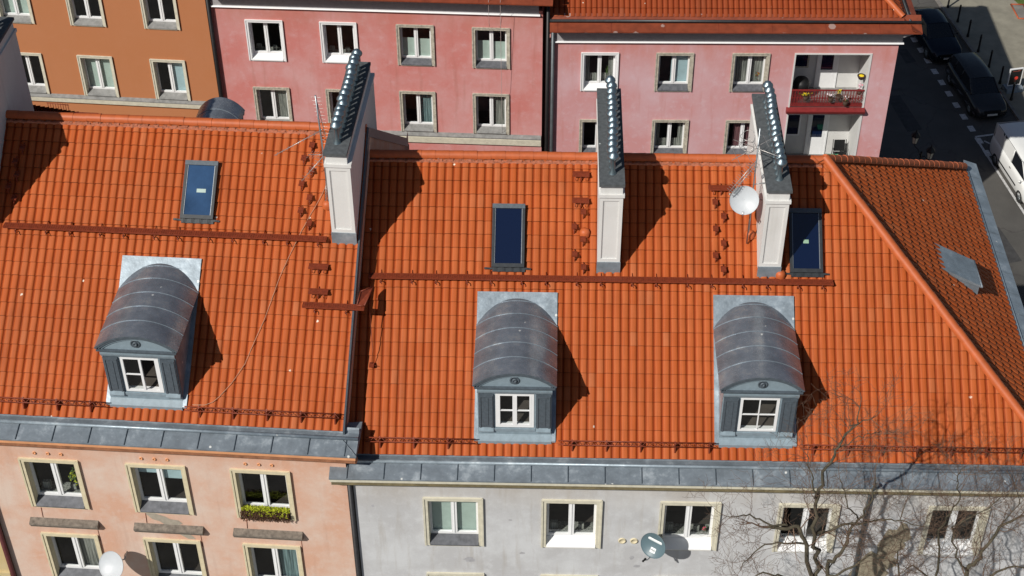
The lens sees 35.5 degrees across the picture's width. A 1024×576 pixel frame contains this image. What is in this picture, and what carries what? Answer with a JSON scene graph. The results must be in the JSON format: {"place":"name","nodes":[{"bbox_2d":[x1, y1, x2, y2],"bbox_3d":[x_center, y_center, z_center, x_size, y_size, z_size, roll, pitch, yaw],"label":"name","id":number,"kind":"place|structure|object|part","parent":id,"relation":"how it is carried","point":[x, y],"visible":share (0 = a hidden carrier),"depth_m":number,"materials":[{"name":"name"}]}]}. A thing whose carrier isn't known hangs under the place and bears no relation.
{"place":"outdoors","nodes":[
{"label":"outdoors","id":0,"kind":"place"},
{"bbox_2d":[0,17,87,575],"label":"apartment building","id":1,"kind":"structure","parent":0,"point":[14,92],"depth_m":42.39,"materials":[{"name":"white paint"}]},
{"bbox_2d":[0,0,222,116],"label":"apartment building","id":2,"kind":"structure","parent":0,"point":[144,57],"depth_m":64.00,"materials":[{"name":"orange paint"}]},
{"bbox_2d":[0,0,34,23],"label":"window","id":3,"kind":"structure","parent":2,"relation":"in","point":[21,10],"depth_m":63.27,"materials":[{"name":"white paint"}]},
{"bbox_2d":[20,52,49,93],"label":"window","id":4,"kind":"structure","parent":2,"relation":"in","point":[34,87],"depth_m":65.15,"materials":[{"name":"white paint"}]},
{"bbox_2d":[65,0,105,26],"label":"window","id":5,"kind":"structure","parent":2,"relation":"in","point":[76,20],"depth_m":63.04,"materials":[{"name":"white paint"}]},
{"bbox_2d":[76,55,119,96],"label":"window","id":6,"kind":"structure","parent":2,"relation":"in","point":[97,73],"depth_m":64.93,"materials":[{"name":"white paint"}]},
{"bbox_2d":[139,0,179,29],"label":"window","id":7,"kind":"structure","parent":2,"relation":"in","point":[149,23],"depth_m":62.81,"materials":[{"name":"white paint"}]},
{"bbox_2d":[149,59,190,100],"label":"window","id":8,"kind":"structure","parent":2,"relation":"in","point":[177,68],"depth_m":64.69,"materials":[{"name":"white paint"}]},
{"bbox_2d":[329,75,1023,575],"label":"apartment building","id":9,"kind":"structure","parent":0,"point":[605,357],"depth_m":41.05,"materials":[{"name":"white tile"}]},
{"bbox_2d":[422,497,483,546],"bbox_3d":[-1.512,5.972,41.604,1.554,1.852,0.395,1,40,1],"label":"window","id":10,"kind":"structure","parent":9,"relation":"in","point":[448,521],"depth_m":41.85,"materials":[{"name":"white paint"}]},
{"bbox_2d":[426,572,483,575],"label":"window","id":11,"kind":"structure","parent":9,"relation":"in","point":[428,573],"depth_m":42.82,"materials":[{"name":"white paint"}]},
{"bbox_2d":[540,574,597,575],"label":"window","id":12,"kind":"structure","parent":9,"relation":"in","point":[541,574],"depth_m":42.75,"materials":[{"name":"white paint"}]},
{"bbox_2d":[541,499,602,548],"bbox_3d":[1.548,5.891,41.683,1.564,1.852,0.785,1,40,1],"label":"window","id":13,"kind":"structure","parent":9,"relation":"in","point":[554,533],"depth_m":41.95,"materials":[{"name":"white paint"}]},
{"bbox_2d":[641,533,665,561],"bbox_3d":[3.613,6.530,40.999,0.623,0.678,1.170,1,40,1],"label":"satellite dish","id":14,"kind":"object","parent":9,"relation":"attached to","point":[653,546],"visible":1,"depth_m":40.98,"materials":[{"name":"metal"}]},
{"bbox_2d":[658,501,721,550],"bbox_3d":[4.576,5.937,41.614,1.564,1.852,0.785,1,40,1],"label":"window","id":15,"kind":"structure","parent":9,"relation":"in","point":[675,536],"depth_m":41.88,"materials":[{"name":"white paint"}]},
{"bbox_2d":[727,128,781,243],"bbox_3d":[6.004,-2.527,40.161,1.254,3.600,1.182,1,40,1],"label":"tv antenna","id":16,"kind":"object","parent":9,"relation":"on","point":[755,163],"visible":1,"depth_m":39.67,"materials":[{"name":"metal"}]},
{"bbox_2d":[729,186,758,230],"bbox_3d":[5.884,-1.803,40.355,0.679,1.547,0.735,-17,43,-18],"label":"satellite dish","id":17,"kind":"object","parent":16,"relation":"attached to","point":[743,200],"visible":1,"depth_m":40.20,"materials":[{"name":"white paint"}]},
{"bbox_2d":[772,503,840,552],"bbox_3d":[7.589,6.127,41.374,1.564,1.852,0.335,1,40,1],"label":"window","id":18,"kind":"structure","parent":9,"relation":"in","point":[794,505],"depth_m":41.55,"materials":[{"name":"white paint"}]},
{"bbox_2d":[917,506,990,555],"bbox_3d":[11.377,6.184,41.288,1.564,1.852,0.335,1,40,1],"label":"window","id":19,"kind":"structure","parent":9,"relation":"in","point":[947,544],"depth_m":41.49,"materials":[{"name":"white paint"}]},
{"bbox_2d":[879,0,1023,306],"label":"road","id":20,"kind":"structure","parent":0,"point":[944,132],"depth_m":78.92,"materials":[{"name":"grey asphalt"}]},
{"bbox_2d":[914,7,961,61],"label":"parked car","id":21,"kind":"object","parent":20,"relation":"on","point":[937,40],"visible":0.73,"depth_m":83.89,"materials":[{"name":"blue paint"}]},
{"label":"windows","id":22,"kind":"part","parent":21,"relation":"part of","materials":[{"name":"black glass"}]},
{"bbox_2d":[911,37,1023,213],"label":"road marking","id":23,"kind":"object","parent":20,"relation":"on","point":[987,153],"visible":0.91,"depth_m":78.71,"materials":[{"name":"paint"}]},
{"bbox_2d":[945,52,1006,118],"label":"parked car","id":24,"kind":"object","parent":20,"relation":"on","point":[970,78],"visible":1,"depth_m":80.03,"materials":[{"name":"grey paint"}]},
{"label":"windows","id":25,"kind":"part","parent":24,"relation":"part of","materials":[{"name":"black glass"}]},
{"bbox_2d":[990,120,1023,202],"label":"delivery van","id":26,"kind":"object","parent":20,"relation":"on","point":[1007,147],"visible":1,"depth_m":75.22,"materials":[{"name":"white paint"}]},
{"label":"windows","id":27,"kind":"part","parent":26,"relation":"part of","materials":[{"name":"black glass"}]},
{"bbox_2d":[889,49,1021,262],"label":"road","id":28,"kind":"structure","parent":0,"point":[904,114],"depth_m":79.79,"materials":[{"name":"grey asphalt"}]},
{"bbox_2d":[940,0,1023,119],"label":"pavement","id":29,"kind":"structure","parent":0,"point":[998,25],"depth_m":85.67,"materials":[{"name":"grey concrete"}]},
{"bbox_2d":[956,5,961,22],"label":"bollard","id":30,"kind":"object","parent":29,"relation":"on","point":[957,20],"visible":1,"depth_m":86.23,"materials":[{"name":"black metal"}]},
{"bbox_2d":[966,19,971,36],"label":"bollard","id":31,"kind":"object","parent":29,"relation":"on","point":[968,32],"visible":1,"depth_m":85.09,"materials":[{"name":"black metal"}]},
{"bbox_2d":[977,34,982,51],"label":"bollard","id":32,"kind":"object","parent":29,"relation":"on","point":[978,49],"visible":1,"depth_m":83.92,"materials":[{"name":"black metal"}]},
{"bbox_2d":[987,50,992,67],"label":"bollard","id":33,"kind":"object","parent":29,"relation":"on","point":[989,63],"visible":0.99,"depth_m":82.77,"materials":[{"name":"black metal"}]},
{"bbox_2d":[998,66,1003,83],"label":"bollard","id":34,"kind":"object","parent":29,"relation":"on","point":[1000,79],"visible":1,"depth_m":81.63,"materials":[{"name":"black metal"}]},
{"bbox_2d":[1001,67,1023,93],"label":"poster board","id":35,"kind":"object","parent":29,"relation":"on","point":[1015,74],"visible":0.96,"depth_m":81.16,"materials":[{"name":"white metal"}]},
{"bbox_2d":[1010,82,1015,100],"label":"bollard","id":36,"kind":"object","parent":29,"relation":"on","point":[1012,93],"visible":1,"depth_m":80.45,"materials":[{"name":"black metal"}]},
{"bbox_2d":[1010,3,1023,18],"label":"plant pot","id":37,"kind":"object","parent":29,"relation":"on","point":[1018,9],"visible":1,"depth_m":87.44,"materials":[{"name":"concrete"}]},
{"bbox_2d":[1014,0,1023,3],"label":"grass","id":38,"kind":"structure","parent":29,"relation":"on","point":[1020,1],"depth_m":88.19,"materials":[{"name":"green plant"}]},
{"label":"ground","id":39,"kind":"structure","parent":0,"visible":0},
{"bbox_2d":[0,48,408,575],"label":"apartment building","id":40,"kind":"structure","parent":39,"relation":"on","point":[143,259],"depth_m":41.07,"materials":[{"name":"orange tile"}]},
{"bbox_2d":[18,457,89,509],"bbox_3d":[-11.845,4.853,41.746,1.564,1.842,0.785,3,40,3],"label":"window","id":41,"kind":"structure","parent":40,"relation":"in","point":[57,493],"depth_m":41.97,"materials":[{"name":"white paint"}]},
{"bbox_2d":[40,532,102,575],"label":"window","id":42,"kind":"structure","parent":40,"relation":"in","point":[87,547],"depth_m":43.64,"materials":[{"name":"white paint"}]},
{"bbox_2d":[68,467,77,485],"bbox_3d":[-11.486,4.942,41.830,0.264,0.714,0.220,0,40,0],"label":"houseplant","id":43,"kind":"object","parent":40,"relation":"on","point":[74,476],"visible":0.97,"depth_m":41.81,"materials":[{"name":"green plant"}]},
{"bbox_2d":[99,551,127,575],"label":"satellite dish","id":44,"kind":"object","parent":40,"relation":"attached to","point":[110,563],"visible":1,"depth_m":42.53,"materials":[{"name":"white paint"}]},
{"bbox_2d":[124,463,193,515],"bbox_3d":[-9.088,5.111,41.429,1.564,1.842,0.375,3,40,3],"label":"window","id":45,"kind":"structure","parent":40,"relation":"in","point":[164,504],"depth_m":41.56,"materials":[{"name":"white paint"}]},
{"bbox_2d":[142,537,206,575],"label":"window","id":46,"kind":"structure","parent":40,"relation":"in","point":[150,547],"depth_m":43.26,"materials":[{"name":"white paint"}]},
{"bbox_2d":[229,468,295,520],"bbox_3d":[-6.391,5.233,41.271,1.554,1.842,0.375,3,40,3],"label":"window","id":47,"kind":"structure","parent":40,"relation":"in","point":[235,473],"depth_m":41.20,"materials":[{"name":"white paint"}]},
{"bbox_2d":[205,186,325,404],"bbox_3d":[-6.184,0.263,40.589,0.592,3.532,5.506,25,46,27],"label":"loose cable","id":48,"kind":"object","parent":40,"relation":"on","point":[269,305],"visible":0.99,"depth_m":40.63,"materials":[{"name":"rubber"}]},
{"bbox_2d":[240,505,290,522],"bbox_3d":[-6.408,5.871,41.568,1.319,0.354,0.343,3,40,3],"label":"window box","id":49,"kind":"object","parent":40,"relation":"on","point":[261,513],"visible":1,"depth_m":41.52,"materials":[{"name":"green wood"}]},
{"bbox_2d":[242,543,303,575],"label":"window","id":50,"kind":"structure","parent":40,"relation":"in","point":[287,559],"depth_m":43.13,"materials":[{"name":"white paint"}]},
{"bbox_2d":[274,95,328,200],"bbox_3d":[-5.201,-3.280,40.217,1.387,3.752,0.923,3,40,3],"label":"tv antenna","id":51,"kind":"object","parent":40,"relation":"on","point":[319,122],"visible":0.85,"depth_m":39.85,"materials":[{"name":"metal"}]},
{"bbox_2d":[210,0,552,150],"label":"apartment building","id":52,"kind":"structure","parent":39,"relation":"on","point":[439,68],"depth_m":63.45,"materials":[{"name":"pink paint"}]},
{"bbox_2d":[244,19,286,61],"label":"window","id":53,"kind":"structure","parent":52,"relation":"in","point":[260,53],"depth_m":63.27,"materials":[{"name":"white paint"}]},
{"bbox_2d":[253,86,292,120],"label":"window","id":54,"kind":"structure","parent":52,"relation":"in","point":[281,102],"depth_m":65.06,"materials":[{"name":"white paint"}]},
{"bbox_2d":[325,89,340,122],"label":"window","id":55,"kind":"structure","parent":52,"relation":"in","point":[329,101],"depth_m":64.68,"materials":[{"name":"white paint"}]},
{"bbox_2d":[319,21,357,63],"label":"window","id":56,"kind":"structure","parent":52,"relation":"in","point":[332,55],"depth_m":63.05,"materials":[{"name":"white paint"}]},
{"bbox_2d":[396,24,434,65],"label":"window","id":57,"kind":"structure","parent":52,"relation":"in","point":[411,51],"depth_m":62.95,"materials":[{"name":"white paint"}]},
{"bbox_2d":[399,91,436,131],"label":"window","id":58,"kind":"structure","parent":52,"relation":"in","point":[426,121],"depth_m":64.90,"materials":[{"name":"white paint"}]},
{"bbox_2d":[472,93,508,134],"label":"window","id":59,"kind":"structure","parent":52,"relation":"in","point":[499,111],"depth_m":64.77,"materials":[{"name":"white paint"}]},
{"bbox_2d":[472,27,509,68],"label":"window","id":60,"kind":"structure","parent":52,"relation":"in","point":[486,54],"depth_m":62.82,"materials":[{"name":"white paint"}]},
{"bbox_2d":[488,0,501,101],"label":"facade wire","id":61,"kind":"object","parent":52,"relation":"on","point":[500,32],"visible":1,"depth_m":61.21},
{"bbox_2d":[545,0,922,156],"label":"apartment building","id":62,"kind":"structure","parent":39,"relation":"on","point":[683,73],"depth_m":63.07,"materials":[{"name":"pink paint"}]},
{"bbox_2d":[579,119,596,151],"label":"window","id":63,"kind":"structure","parent":62,"relation":"in","point":[582,148],"depth_m":65.18,"materials":[{"name":"white paint"}]},
{"bbox_2d":[580,52,618,90],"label":"window","id":64,"kind":"structure","parent":62,"relation":"in","point":[589,81],"depth_m":63.22,"materials":[{"name":"white paint"}]},
{"bbox_2d":[650,119,688,153],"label":"window","id":65,"kind":"structure","parent":62,"relation":"in","point":[668,144],"depth_m":65.28,"materials":[{"name":"white paint"}]},
{"bbox_2d":[654,52,693,91],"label":"window","id":66,"kind":"structure","parent":62,"relation":"in","point":[681,74],"depth_m":63.22,"materials":[{"name":"white paint"}]},
{"bbox_2d":[722,120,749,153],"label":"window","id":67,"kind":"structure","parent":62,"relation":"in","point":[740,126],"depth_m":65.20,"materials":[{"name":"white paint"}]},
{"bbox_2d":[729,53,770,91],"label":"window","id":68,"kind":"structure","parent":62,"relation":"in","point":[744,66],"depth_m":63.19,"materials":[{"name":"white paint"}]},
{"bbox_2d":[792,76,809,98],"bbox_3d":[11.576,-8.007,64.116,0.680,0.962,0.680,0,40,0],"label":"barbecue grill","id":69,"kind":"object","parent":62,"relation":"on","point":[801,82],"visible":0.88,"depth_m":63.76,"materials":[{"name":"black metal"}]},
{"bbox_2d":[798,93,809,100],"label":"balcony flowers","id":70,"kind":"object","parent":62,"relation":"hanging from","point":[805,97],"visible":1,"depth_m":63.45,"materials":[{"name":"yellow plant"}]},
{"bbox_2d":[827,93,834,101],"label":"balcony flowers","id":71,"kind":"object","parent":62,"relation":"hanging from","point":[830,97],"visible":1,"depth_m":63.46,"materials":[{"name":"white plant"}]},
{"bbox_2d":[836,89,841,99],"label":"balcony flowers","id":72,"kind":"object","parent":62,"relation":"hanging from","point":[838,96],"visible":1,"depth_m":63.40,"materials":[{"name":"yellow plant"}]},
{"bbox_2d":[831,139,847,154],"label":"balcony chair","id":73,"kind":"object","parent":62,"relation":"on","point":[839,146],"visible":0.68,"depth_m":66.36,"materials":[{"name":"black metal"}]},
{"bbox_2d":[842,95,847,105],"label":"balcony flowers","id":74,"kind":"object","parent":62,"relation":"hanging from","point":[845,102],"visible":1,"depth_m":63.59,"materials":[{"name":"white plant"}]},
{"bbox_2d":[857,82,862,94],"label":"balcony flowers","id":75,"kind":"object","parent":62,"relation":"hanging from","point":[860,92],"visible":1,"depth_m":63.41,"materials":[{"name":"pink plant"}]},
{"bbox_2d":[857,73,865,79],"bbox_3d":[13.796,-8.323,63.148,0.340,0.220,0.340,0,40,0],"label":"hanging basket","id":76,"kind":"object","parent":62,"relation":"hanging from","point":[861,76],"visible":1,"depth_m":63.07,"materials":[{"name":"yellow plant"}]},
{"bbox_2d":[684,357,964,575],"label":"bare tree","id":77,"kind":"object","parent":39,"relation":"on","point":[818,550],"visible":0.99,"depth_m":36.87,"materials":[{"name":"brown plant"}]},
{"bbox_2d":[821,425,1023,575],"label":"bare tree","id":78,"kind":"object","parent":39,"relation":"on","point":[980,555],"visible":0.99,"depth_m":36.94,"materials":[{"name":"brown plant"}]},
{"bbox_2d":[935,0,1021,120],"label":"kerb","id":79,"kind":"structure","parent":39,"relation":"on","point":[971,49],"depth_m":85.05,"materials":[{"name":"stone"}]},
{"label":"pavement","id":80,"kind":"structure","parent":0,"visible":0},
{"bbox_2d":[911,130,934,159],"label":"street lamp","id":81,"kind":"object","parent":80,"relation":"on","point":[915,136],"visible":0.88,"depth_m":70.73,"materials":[{"name":"black metal"}]}
]}

